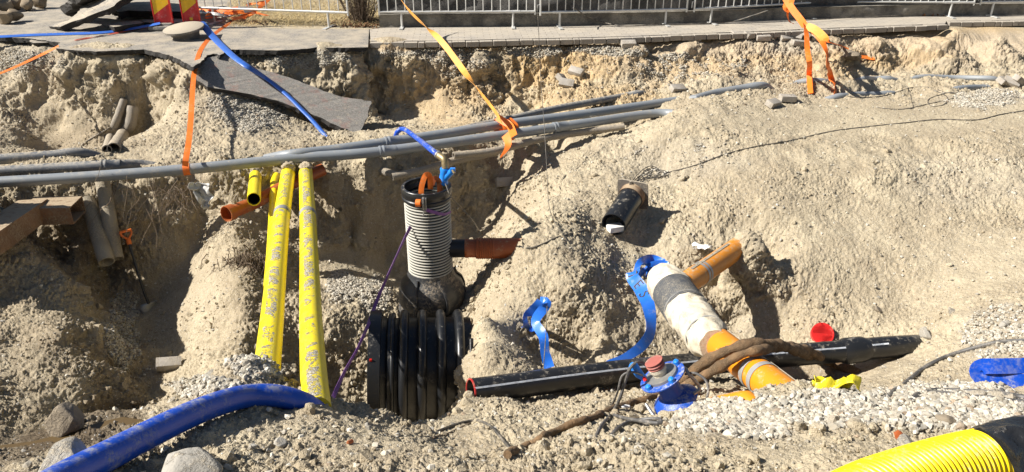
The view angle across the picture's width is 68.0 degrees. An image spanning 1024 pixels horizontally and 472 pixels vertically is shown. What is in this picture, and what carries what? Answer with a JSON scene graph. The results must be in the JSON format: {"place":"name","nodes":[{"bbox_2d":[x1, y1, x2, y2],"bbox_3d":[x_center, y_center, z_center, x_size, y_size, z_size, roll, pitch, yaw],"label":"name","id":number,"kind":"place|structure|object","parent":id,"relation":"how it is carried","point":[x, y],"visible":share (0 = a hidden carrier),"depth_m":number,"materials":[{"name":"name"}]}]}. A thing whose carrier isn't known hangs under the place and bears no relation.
{"place":"outdoors","nodes":[
{"label":"outdoors","id":0,"kind":"place"},
{"bbox_2d":[0,417,143,447],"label":"water","id":1,"kind":"structure","parent":0,"point":[124,420],"depth_m":3.50,"materials":[{"name":"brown liquid"}]},
{"bbox_2d":[0,0,368,70],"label":"road","id":2,"kind":"structure","parent":0,"point":[243,40],"depth_m":11.75,"materials":[{"name":"asphalt"}]},
{"bbox_2d":[0,10,12,23],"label":"stone block","id":3,"kind":"object","parent":2,"relation":"on","point":[6,17],"depth_m":12.79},
{"bbox_2d":[0,0,13,10],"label":"stone block","id":4,"kind":"object","parent":2,"relation":"on","point":[5,5],"depth_m":13.89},
{"bbox_2d":[20,0,33,10],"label":"stone block","id":5,"kind":"object","parent":2,"relation":"on","point":[26,5],"depth_m":14.02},
{"bbox_2d":[0,45,58,73],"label":"barrier tape","id":6,"kind":"object","parent":2,"relation":"on","point":[29,60],"visible":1,"depth_m":10.94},
{"bbox_2d":[60,0,95,16],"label":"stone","id":7,"kind":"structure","parent":2,"relation":"on","point":[70,8],"depth_m":12.78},
{"bbox_2d":[0,22,159,37],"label":"barrier tape","id":8,"kind":"object","parent":2,"relation":"on","point":[70,33],"visible":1,"depth_m":12.00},
{"bbox_2d":[49,0,132,30],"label":"asphalt slab","id":9,"kind":"structure","parent":2,"relation":"on","point":[90,12],"depth_m":12.21,"materials":[{"name":"asphalt"}]},
{"bbox_2d":[107,21,143,31],"bbox_3d":[-6.298,-3.421,12.369,0.439,0.094,0.544,22,33,38],"label":"asphalt slab","id":10,"kind":"object","parent":2,"relation":"on","point":[118,26],"depth_m":12.23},
{"bbox_2d":[112,2,181,18],"bbox_3d":[-6.379,-4.020,13.524,1.644,0.129,1.156,0,25,0],"label":"asphalt slab","id":11,"kind":"object","parent":2,"relation":"on","point":[137,9],"depth_m":13.15,"materials":[{"name":"asphalt"}]},
{"bbox_2d":[148,0,176,30],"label":"beacon","id":12,"kind":"object","parent":2,"relation":"on","point":[162,12],"visible":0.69,"depth_m":12.29,"materials":[{"name":"red plastic"}]},
{"bbox_2d":[163,21,203,40],"bbox_3d":[-5.060,-3.158,11.717,0.611,0.212,0.609,0,25,0],"label":"manhole cover","id":13,"kind":"object","parent":2,"relation":"on","point":[186,31],"visible":1,"depth_m":11.62,"materials":[{"name":"metal"}]},
{"bbox_2d":[179,0,207,24],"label":"beacon","id":14,"kind":"object","parent":2,"relation":"on","point":[189,9],"visible":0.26,"depth_m":12.39,"materials":[{"name":"red plastic"}]},
{"bbox_2d":[182,0,269,175],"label":"strap","id":15,"kind":"object","parent":2,"relation":"on","point":[185,162],"visible":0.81,"depth_m":9.33,"materials":[{"name":"fabric"}]},
{"bbox_2d":[196,54,371,131],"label":"asphalt slab","id":16,"kind":"structure","parent":2,"relation":"on","point":[225,73],"depth_m":10.46,"materials":[{"name":"asphalt"}]},
{"bbox_2d":[202,21,327,136],"bbox_3d":[-3.741,-2.239,10.755,0.489,1.037,3.814,-21,33,-37],"label":"flat hose","id":17,"kind":"object","parent":16,"relation":"on","point":[213,37],"visible":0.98,"depth_m":10.39,"materials":[{"name":"plastic"}]},
{"bbox_2d":[224,0,378,31],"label":"verge","id":18,"kind":"structure","parent":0,"point":[306,26],"depth_m":13.42,"materials":[{"name":"beige plant"}]},
{"bbox_2d":[199,0,268,19],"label":"tape heap","id":19,"kind":"object","parent":18,"relation":"on","point":[217,13],"visible":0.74,"depth_m":13.19,"materials":[{"name":"plastic"}]},
{"bbox_2d":[199,0,348,29],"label":"crowd barrier","id":20,"kind":"object","parent":18,"relation":"on","point":[213,8],"visible":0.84,"depth_m":12.61,"materials":[{"name":"metal"}]},
{"bbox_2d":[0,109,672,187],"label":"conduit","id":21,"kind":"object","parent":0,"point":[177,170],"visible":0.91,"depth_m":8.75,"materials":[{"name":"grey plastic"}]},
{"bbox_2d":[0,26,1023,471],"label":"ground","id":22,"kind":"structure","parent":0,"point":[900,56],"depth_m":8.37,"materials":[{"name":"soil"}]},
{"bbox_2d":[0,196,85,254],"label":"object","id":23,"kind":"structure","parent":22,"relation":"on","point":[20,220],"depth_m":7.89,"materials":[{"name":"wood"}]},
{"bbox_2d":[0,148,100,164],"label":"conduit","id":24,"kind":"object","parent":22,"relation":"on","point":[8,158],"visible":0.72,"depth_m":8.65,"materials":[{"name":"grey plastic"}]},
{"bbox_2d":[38,436,86,471],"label":"stone","id":25,"kind":"object","parent":22,"relation":"on","point":[64,448],"visible":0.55,"depth_m":2.82,"materials":[{"name":"stone"}]},
{"bbox_2d":[45,401,84,437],"bbox_3d":[-2.061,0.847,3.500,0.164,0.178,0.156,0,25,0],"label":"stone","id":26,"kind":"object","parent":22,"relation":"on","point":[64,418],"visible":0.94,"depth_m":3.45,"materials":[{"name":"stone"}]},
{"bbox_2d":[0,159,156,175],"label":"conduit","id":27,"kind":"object","parent":22,"relation":"on","point":[79,166],"visible":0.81,"depth_m":8.43,"materials":[{"name":"grey plastic"}]},
{"bbox_2d":[83,195,114,266],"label":"fibre cement pipe","id":28,"kind":"object","parent":22,"relation":"on","point":[100,243],"visible":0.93,"depth_m":8.19,"materials":[{"name":"concrete"}]},
{"bbox_2d":[95,181,123,260],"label":"fibre cement pipe","id":29,"kind":"object","parent":22,"relation":"on","point":[108,212],"visible":0.81,"depth_m":8.30,"materials":[{"name":"concrete"}]},
{"bbox_2d":[102,98,127,151],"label":"clay pipe","id":30,"kind":"object","parent":22,"relation":"on","point":[118,115],"visible":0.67,"depth_m":10.95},
{"bbox_2d":[106,105,138,152],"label":"clay pipe","id":31,"kind":"object","parent":22,"relation":"on","point":[126,130],"visible":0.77,"depth_m":10.97,"materials":[{"name":"ceramic"}]},
{"bbox_2d":[119,228,156,313],"bbox_3d":[-4.098,0.418,8.373,0.209,0.942,0.441,-15,29,-28],"label":"shovel","id":32,"kind":"object","parent":22,"relation":"on","point":[146,307],"visible":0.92,"depth_m":8.35,"materials":[{"name":"black metal"}]},
{"bbox_2d":[73,169,208,248],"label":"roots","id":33,"kind":"object","parent":22,"relation":"hanging from","point":[132,191],"visible":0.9,"depth_m":8.31,"materials":[{"name":"plant"}]},
{"bbox_2d":[156,356,180,371],"bbox_3d":[-3.333,1.242,7.370,0.237,0.139,0.133,-10,27,-20],"label":"paving brick","id":34,"kind":"object","parent":22,"relation":"on","point":[163,364],"visible":0.91,"depth_m":7.33,"materials":[{"name":"concrete"}]},
{"bbox_2d":[138,180,210,223],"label":"roots","id":35,"kind":"object","parent":22,"relation":"hanging from","point":[182,192],"visible":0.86,"depth_m":8.31,"materials":[{"name":"plant"}]},
{"bbox_2d":[41,383,324,471],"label":"blue pipe","id":36,"kind":"object","parent":22,"relation":"on","point":[114,452],"visible":0.86,"depth_m":3.21,"materials":[{"name":"plastic"}]},
{"bbox_2d":[161,447,222,471],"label":"stone","id":37,"kind":"object","parent":22,"relation":"on","point":[195,459],"visible":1,"depth_m":2.89,"materials":[{"name":"stone"}]},
{"bbox_2d":[188,182,213,209],"bbox_3d":[-3.319,-0.430,8.162,0.257,0.341,0.102,0,25,0],"label":"plastic bag","id":38,"kind":"object","parent":22,"relation":"on","point":[204,196],"visible":1,"depth_m":8.14,"materials":[{"name":"plastic"}]},
{"bbox_2d":[199,243,296,277],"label":"roots","id":39,"kind":"object","parent":22,"relation":"on","point":[246,258],"visible":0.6,"depth_m":7.89,"materials":[{"name":"plant"}]},
{"bbox_2d":[247,170,261,205],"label":"yellow pipe","id":40,"kind":"object","parent":22,"relation":"on","point":[254,192],"visible":1,"depth_m":8.08,"materials":[{"name":"plastic"}]},
{"bbox_2d":[263,172,279,288],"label":"yellow pipe","id":41,"kind":"object","parent":22,"relation":"on","point":[275,178],"visible":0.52,"depth_m":8.07,"materials":[{"name":"plastic"}]},
{"bbox_2d":[220,164,326,221],"bbox_3d":[-2.678,-0.512,8.589,0.230,0.300,1.333,19,32,35],"label":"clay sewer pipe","id":42,"kind":"object","parent":22,"relation":"on","point":[230,212],"visible":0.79,"depth_m":8.36,"materials":[{"name":"plastic"}]},
{"bbox_2d":[255,168,294,370],"bbox_3d":[-2.012,0.049,6.550,0.190,0.644,5.271,-6,26,-13],"label":"yellow pipe","id":43,"kind":"object","parent":22,"relation":"on","point":[270,335],"visible":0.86,"depth_m":5.77,"materials":[{"name":"plastic"}]},
{"bbox_2d":[298,162,331,406],"bbox_3d":[-1.745,0.039,6.490,0.170,0.710,5.476,-7,26,-14],"label":"yellow pipe","id":44,"kind":"object","parent":22,"relation":"on","point":[313,375],"visible":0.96,"depth_m":5.32,"materials":[{"name":"plastic"}]},
{"bbox_2d":[337,0,378,22],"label":"dry bush","id":45,"kind":"object","parent":22,"relation":"on","point":[358,11],"visible":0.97,"depth_m":12.90,"materials":[{"name":"plant"}]},
{"bbox_2d":[367,309,471,421],"bbox_3d":[-0.844,1.224,6.975,0.962,1.145,1.101,-3,26,-6],"label":"pipe","id":46,"kind":"object","parent":22,"relation":"on","point":[413,364],"visible":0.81,"depth_m":6.53,"materials":[{"name":"black plastic"}]},
{"bbox_2d":[399,177,465,317],"bbox_3d":[-0.822,0.127,7.585,0.700,1.360,0.700,0,25,0],"label":"manhole","id":47,"kind":"object","parent":22,"relation":"on","point":[432,282],"visible":0.89,"depth_m":7.46,"materials":[{"name":"plastic"}]},
{"bbox_2d":[332,226,410,397],"bbox_3d":[-1.243,0.618,6.420,0.226,0.554,2.255,4,26,8],"label":"purple strap","id":48,"kind":"object","parent":47,"relation":"attached to","point":[335,391],"visible":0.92,"depth_m":6.58,"materials":[{"name":"fabric"}]},
{"bbox_2d":[394,127,455,190],"bbox_3d":[-0.995,-0.985,8.223,0.191,0.565,2.478,-8,27,-16],"label":"water pipe","id":49,"kind":"object","parent":47,"relation":"attached to","point":[446,172],"visible":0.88,"depth_m":7.22,"materials":[{"name":"blue plastic"}]},
{"bbox_2d":[415,172,441,215],"bbox_3d":[-0.797,-0.412,7.148,0.121,0.391,0.329,15,29,28],"label":"ratchet","id":50,"kind":"object","parent":47,"relation":"attached to","point":[432,180],"visible":0.98,"depth_m":7.11,"materials":[{"name":"plastic"}]},
{"bbox_2d":[448,237,521,258],"bbox_3d":[-0.237,0.122,7.583,0.790,0.220,0.220,0,25,0],"label":"side inlet","id":51,"kind":"object","parent":47,"relation":"attached to","point":[489,248],"visible":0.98,"depth_m":7.50,"materials":[{"name":"plastic"}]},
{"bbox_2d":[391,154,497,180],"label":"old pipe","id":52,"kind":"object","parent":22,"relation":"on","point":[417,171],"visible":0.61,"depth_m":9.16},
{"bbox_2d":[401,0,501,122],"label":"strap","id":53,"kind":"object","parent":22,"relation":"on","point":[450,53],"visible":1,"depth_m":10.59,"materials":[{"name":"fabric"}]},
{"bbox_2d":[435,419,509,446],"bbox_3d":[-0.200,1.133,4.267,0.307,0.524,0.898,-10,27,-20],"label":"cable","id":54,"kind":"object","parent":22,"relation":"on","point":[483,422],"visible":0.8,"depth_m":4.54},
{"bbox_2d":[495,177,512,186],"bbox_3d":[-0.103,-0.696,9.792,0.235,0.157,0.125,-9,27,-19],"label":"paving brick","id":55,"kind":"object","parent":22,"relation":"on","point":[502,181],"visible":0.89,"depth_m":9.75,"materials":[{"name":"concrete"}]},
{"bbox_2d":[0,42,1023,471],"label":"clods","id":56,"kind":"object","parent":22,"relation":"on","point":[542,444],"visible":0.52,"depth_m":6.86,"materials":[{"name":"soil"}]},
{"bbox_2d":[263,82,774,155],"bbox_3d":[0.575,-1.530,10.054,7.486,0.418,0.572,-9,27,-19],"label":"conduit","id":57,"kind":"object","parent":22,"relation":"on","point":[520,121],"visible":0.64,"depth_m":9.88,"materials":[{"name":"grey plastic"}]},
{"bbox_2d":[494,114,518,157],"bbox_3d":[-0.046,-1.302,9.569,0.311,0.360,0.880,-3,26,-6],"label":"strap knot","id":58,"kind":"object","parent":57,"relation":"attached to","point":[510,125],"visible":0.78,"depth_m":9.39,"materials":[{"name":"fabric"}]},
{"bbox_2d":[521,299,543,331],"bbox_3d":[0.177,0.697,6.699,0.187,0.550,0.423,0,25,0],"label":"caution tape","id":59,"kind":"object","parent":22,"relation":"on","point":[531,309],"visible":0.66,"depth_m":6.50,"materials":[{"name":"blue plastic"}]},
{"bbox_2d":[452,123,624,158],"bbox_3d":[0.363,-1.223,9.630,2.456,0.134,0.261,-12,28,-24],"label":"old pipe","id":60,"kind":"object","parent":22,"relation":"on","point":[533,140],"visible":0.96,"depth_m":9.65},
{"bbox_2d":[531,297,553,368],"bbox_3d":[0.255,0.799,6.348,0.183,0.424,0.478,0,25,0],"label":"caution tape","id":61,"kind":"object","parent":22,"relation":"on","point":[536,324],"visible":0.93,"depth_m":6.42,"materials":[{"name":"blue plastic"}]},
{"bbox_2d":[536,0,566,239],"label":"cable","id":62,"kind":"object","parent":22,"relation":"on","point":[544,126],"visible":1,"depth_m":9.17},
{"bbox_2d":[459,90,645,126],"bbox_3d":[0.546,-1.656,10.430,3.670,0.280,0.303,-15,29,-28],"label":"conduit","id":63,"kind":"object","parent":22,"relation":"on","point":[576,105],"visible":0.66,"depth_m":10.60,"materials":[{"name":"grey plastic"}]},
{"bbox_2d":[558,77,574,87],"bbox_3d":[0.817,-2.290,11.374,0.238,0.162,0.137,6,26,12],"label":"paving brick","id":64,"kind":"object","parent":22,"relation":"on","point":[565,83],"visible":1,"depth_m":11.34,"materials":[{"name":"concrete"}]},
{"bbox_2d":[568,65,583,77],"bbox_3d":[0.979,-2.512,11.588,0.239,0.156,0.140,14,29,27],"label":"paving brick","id":65,"kind":"object","parent":22,"relation":"on","point":[576,71],"visible":1,"depth_m":11.55,"materials":[{"name":"concrete"}]},
{"bbox_2d":[503,392,659,458],"bbox_3d":[0.505,1.022,4.458,0.214,1.245,2.399,14,29,27],"label":"old cable","id":66,"kind":"object","parent":22,"relation":"on","point":[509,452],"visible":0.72,"depth_m":4.18,"materials":[{"name":"fabric"}]},
{"bbox_2d":[594,360,645,439],"bbox_3d":[0.527,0.989,4.153,0.188,0.753,1.330,10,27,19],"label":"cable","id":67,"kind":"object","parent":22,"relation":"on","point":[606,419],"visible":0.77,"depth_m":4.61,"materials":[{"name":"grey rubber"}]},
{"bbox_2d":[597,413,662,443],"bbox_3d":[0.637,1.028,4.006,0.309,0.731,1.135,5,26,11],"label":"cable","id":68,"kind":"object","parent":22,"relation":"on","point":[646,420],"visible":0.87,"depth_m":4.13,"materials":[{"name":"grey rubber"}]},
{"bbox_2d":[607,254,664,360],"bbox_3d":[1.176,0.603,6.977,0.349,0.292,1.951,6,26,13],"label":"caution tape","id":69,"kind":"object","parent":22,"relation":"on","point":[637,283],"visible":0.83,"depth_m":6.92,"materials":[{"name":"blue plastic"}]},
{"bbox_2d":[638,260,669,277],"bbox_3d":[1.411,0.343,7.671,0.404,0.112,0.186,-10,27,-20],"label":"caution tape","id":70,"kind":"object","parent":22,"relation":"on","point":[646,269],"visible":0.49,"depth_m":7.70,"materials":[{"name":"blue plastic"}]},
{"bbox_2d":[629,355,700,414],"bbox_3d":[0.958,0.918,4.650,0.366,0.374,0.352,-18,31,-32],"label":"flanged valve","id":71,"kind":"object","parent":22,"relation":"on","point":[661,377],"visible":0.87,"depth_m":4.61,"materials":[{"name":"blue paint"}]},
{"bbox_2d":[669,84,686,92],"bbox_3d":[2.403,-2.141,11.012,0.234,0.139,0.138,-10,27,-20],"label":"paving brick","id":72,"kind":"object","parent":22,"relation":"on","point":[673,88],"visible":0.9,"depth_m":10.97,"materials":[{"name":"concrete"}]},
{"bbox_2d":[466,335,923,398],"bbox_3d":[1.638,1.022,6.194,4.137,0.613,0.336,-8,27,-16],"label":"pressure pipe","id":73,"kind":"object","parent":22,"relation":"on","point":[846,350],"visible":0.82,"depth_m":5.88,"materials":[{"name":"plastic"}]},
{"bbox_2d":[647,238,795,390],"bbox_3d":[1.635,0.560,6.239,1.029,0.650,3.221,4,26,8],"label":"sewer pipe","id":74,"kind":"object","parent":22,"relation":"on","point":[696,323],"visible":0.91,"depth_m":6.12,"materials":[{"name":"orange plastic"}]},
{"bbox_2d":[695,391,755,401],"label":"drain pipe","id":75,"kind":"object","parent":22,"relation":"on","point":[748,395],"visible":0.18,"depth_m":4.25,"materials":[{"name":"yellow plastic"}]},
{"bbox_2d":[681,341,833,385],"bbox_3d":[2.144,1.009,5.928,2.162,1.127,0.453,-17,30,-32],"label":"old cable","id":76,"kind":"object","parent":22,"relation":"on","point":[721,365],"visible":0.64,"depth_m":5.24,"materials":[{"name":"fabric"}]},
{"bbox_2d":[641,125,874,181],"bbox_3d":[3.033,-1.023,9.374,3.552,0.343,0.226,-9,27,-19],"label":"cable","id":77,"kind":"object","parent":22,"relation":"on","point":[757,146],"visible":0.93,"depth_m":9.19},
{"bbox_2d":[679,337,860,383],"bbox_3d":[2.161,0.989,6.042,2.182,1.199,0.466,-19,32,-35],"label":"old cable","id":78,"kind":"object","parent":22,"relation":"on","point":[707,360],"visible":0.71,"depth_m":5.41,"materials":[{"name":"fabric"}]},
{"bbox_2d":[765,98,781,108],"bbox_3d":[3.576,-1.818,10.389,0.231,0.126,0.136,-21,32,-37],"label":"paving brick","id":79,"kind":"object","parent":22,"relation":"on","point":[771,103],"visible":1,"depth_m":10.34,"materials":[{"name":"concrete"}]},
{"bbox_2d":[778,94,797,101],"bbox_3d":[3.840,-1.923,10.572,0.230,0.103,0.125,-4,26,-8],"label":"paving brick","id":80,"kind":"object","parent":22,"relation":"on","point":[787,97],"visible":0.98,"depth_m":10.53,"materials":[{"name":"concrete"}]},
{"bbox_2d":[810,323,833,341],"bbox_3d":[2.880,0.912,7.069,0.203,0.201,0.191,0,25,0],"label":"red lid","id":81,"kind":"object","parent":22,"relation":"on","point":[820,332],"visible":0.84,"depth_m":7.04,"materials":[{"name":"plastic"}]},
{"bbox_2d":[783,0,874,93],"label":"strap bundle","id":82,"kind":"object","parent":22,"relation":"on","point":[820,35],"visible":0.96,"depth_m":11.00,"materials":[{"name":"fabric"}]},
{"bbox_2d":[840,48,861,60],"bbox_3d":[5.398,-2.884,12.117,0.285,0.174,0.529,0,25,0],"label":"stone","id":83,"kind":"object","parent":22,"relation":"on","point":[848,54],"visible":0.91,"depth_m":11.98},
{"bbox_2d":[824,90,898,98],"bbox_3d":[5.142,-2.048,11.162,1.482,0.198,0.168,-8,27,-16],"label":"conduit","id":84,"kind":"object","parent":22,"relation":"on","point":[844,94],"visible":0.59,"depth_m":11.13,"materials":[{"name":"grey plastic"}]},
{"bbox_2d":[855,76,897,80],"bbox_3d":[5.596,-2.410,11.803,1.125,0.207,0.222,-11,28,-22],"label":"conduit","id":85,"kind":"object","parent":22,"relation":"on","point":[872,78],"visible":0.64,"depth_m":11.84,"materials":[{"name":"grey plastic"}]},
{"bbox_2d":[768,53,1023,98],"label":"cable","id":86,"kind":"object","parent":22,"relation":"on","point":[877,96],"visible":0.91,"depth_m":11.21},
{"bbox_2d":[897,434,911,445],"bbox_3d":[1.788,0.940,3.457,0.068,0.042,0.122,9,27,18],"label":"stone","id":87,"kind":"object","parent":22,"relation":"on","point":[903,439],"visible":0.63,"depth_m":3.45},
{"bbox_2d":[919,326,931,339],"bbox_3d":[3.666,0.861,6.701,0.100,0.117,0.129,0,25,0],"label":"stone","id":88,"kind":"object","parent":22,"relation":"on","point":[924,332],"visible":1,"depth_m":6.68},
{"bbox_2d":[831,415,1023,471],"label":"drain pipe","id":89,"kind":"object","parent":22,"relation":"on","point":[997,445],"visible":1,"depth_m":3.00,"materials":[{"name":"plastic"}]},
{"bbox_2d":[875,110,1023,125],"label":"cable","id":90,"kind":"object","parent":22,"relation":"on","point":[950,119],"visible":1,"depth_m":10.00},
{"bbox_2d":[881,339,1023,399],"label":"cable","id":91,"kind":"object","parent":22,"relation":"on","point":[934,362],"visible":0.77,"depth_m":5.99,"materials":[{"name":"grey rubber"}]},
{"bbox_2d":[910,74,997,80],"bbox_3d":[6.863,-2.467,11.938,1.492,0.203,0.297,4,26,9],"label":"conduit","id":92,"kind":"object","parent":22,"relation":"on","point":[979,77],"visible":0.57,"depth_m":11.91,"materials":[{"name":"grey plastic"}]},
{"bbox_2d":[954,84,990,89],"bbox_3d":[6.878,-2.202,11.393,1.066,0.155,0.155,-7,26,-14],"label":"conduit","id":93,"kind":"object","parent":22,"relation":"on","point":[974,86],"visible":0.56,"depth_m":11.37,"materials":[{"name":"grey plastic"}]},
{"bbox_2d":[969,358,1023,387],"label":"folded hose","id":94,"kind":"object","parent":22,"relation":"on","point":[1009,372],"visible":0.88,"depth_m":4.65,"materials":[{"name":"plastic"}]},
{"bbox_2d":[1005,75,1020,87],"bbox_3d":[7.484,-2.306,11.373,0.249,0.186,0.140,13,28,25],"label":"paving brick","id":95,"kind":"object","parent":22,"relation":"on","point":[1011,82],"visible":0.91,"depth_m":11.34,"materials":[{"name":"concrete"}]},
{"bbox_2d":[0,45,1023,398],"bbox_3d":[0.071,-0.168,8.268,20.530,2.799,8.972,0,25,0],"label":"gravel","id":96,"kind":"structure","parent":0,"point":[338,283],"depth_m":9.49,"materials":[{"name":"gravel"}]},
{"bbox_2d":[602,179,647,234],"bbox_3d":[1.202,-0.312,8.147,0.350,0.434,0.653,13,28,25],"label":"pipe stub","id":97,"kind":"object","parent":96,"relation":"on","point":[630,200],"visible":0.98,"depth_m":8.12,"materials":[{"name":"paint"}]},
{"bbox_2d":[606,222,623,232],"bbox_3d":[1.087,-0.087,8.011,0.160,0.065,0.120,-8,27,-15],"label":"white block","id":98,"kind":"object","parent":97,"relation":"in","point":[614,227],"depth_m":7.97,"materials":[{"name":"plastic"}]},
{"bbox_2d":[13,258,1023,471],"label":"gravel","id":99,"kind":"structure","parent":0,"point":[908,390],"depth_m":4.01,"materials":[{"name":"gravel"}]},
{"bbox_2d":[812,374,861,391],"bbox_3d":[1.836,0.837,4.317,0.271,0.159,0.128,0,25,0],"label":"foil scrap","id":100,"kind":"object","parent":99,"relation":"on","point":[849,381],"visible":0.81,"depth_m":4.27,"materials":[{"name":"plastic"}]},
{"bbox_2d":[935,414,956,423],"bbox_3d":[2.145,0.903,3.738,0.094,0.050,0.078,0,25,0],"label":"stone","id":101,"kind":"object","parent":99,"relation":"on","point":[949,419],"visible":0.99,"depth_m":3.72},
{"bbox_2d":[908,388,1023,399],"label":"cable","id":102,"kind":"object","parent":99,"relation":"on","point":[916,395],"visible":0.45,"depth_m":4.32,"materials":[{"name":"grey rubber"}]},
{"bbox_2d":[369,15,1023,47],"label":"pavement","id":103,"kind":"structure","parent":0,"point":[418,37],"depth_m":12.38,"materials":[{"name":"concrete"}]},
{"bbox_2d":[375,0,535,29],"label":"crowd barrier","id":104,"kind":"object","parent":103,"relation":"on","point":[478,11],"visible":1,"depth_m":12.49,"materials":[{"name":"metal"}]},
{"bbox_2d":[537,0,688,29],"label":"crowd barrier","id":105,"kind":"object","parent":103,"relation":"on","point":[558,25],"visible":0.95,"depth_m":12.57,"materials":[{"name":"metal"}]},
{"bbox_2d":[327,13,944,27],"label":"dead leaves","id":106,"kind":"object","parent":103,"relation":"on","point":[359,25],"visible":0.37,"depth_m":12.79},
{"bbox_2d":[573,7,767,26],"bbox_3d":[2.604,-3.693,12.659,3.304,0.351,0.380,-3,26,-6],"label":"cable","id":107,"kind":"object","parent":103,"relation":"on","point":[668,24],"visible":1,"depth_m":12.72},
{"bbox_2d":[379,0,1023,26],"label":"garden wall","id":108,"kind":"structure","parent":103,"relation":"on","point":[821,9],"depth_m":12.84,"materials":[{"name":"concrete"}]},
{"bbox_2d":[691,0,816,24],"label":"crowd barrier","id":109,"kind":"object","parent":103,"relation":"on","point":[739,6],"visible":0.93,"depth_m":12.94,"materials":[{"name":"metal"}]},
{"bbox_2d":[857,0,975,18],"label":"crowd barrier","id":110,"kind":"object","parent":103,"relation":"on","point":[951,2],"visible":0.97,"depth_m":13.44,"materials":[{"name":"metal"}]},
{"bbox_2d":[978,0,1023,17],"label":"crowd barrier","id":111,"kind":"object","parent":103,"relation":"on","point":[997,1],"visible":1,"depth_m":13.49,"materials":[{"name":"metal"}]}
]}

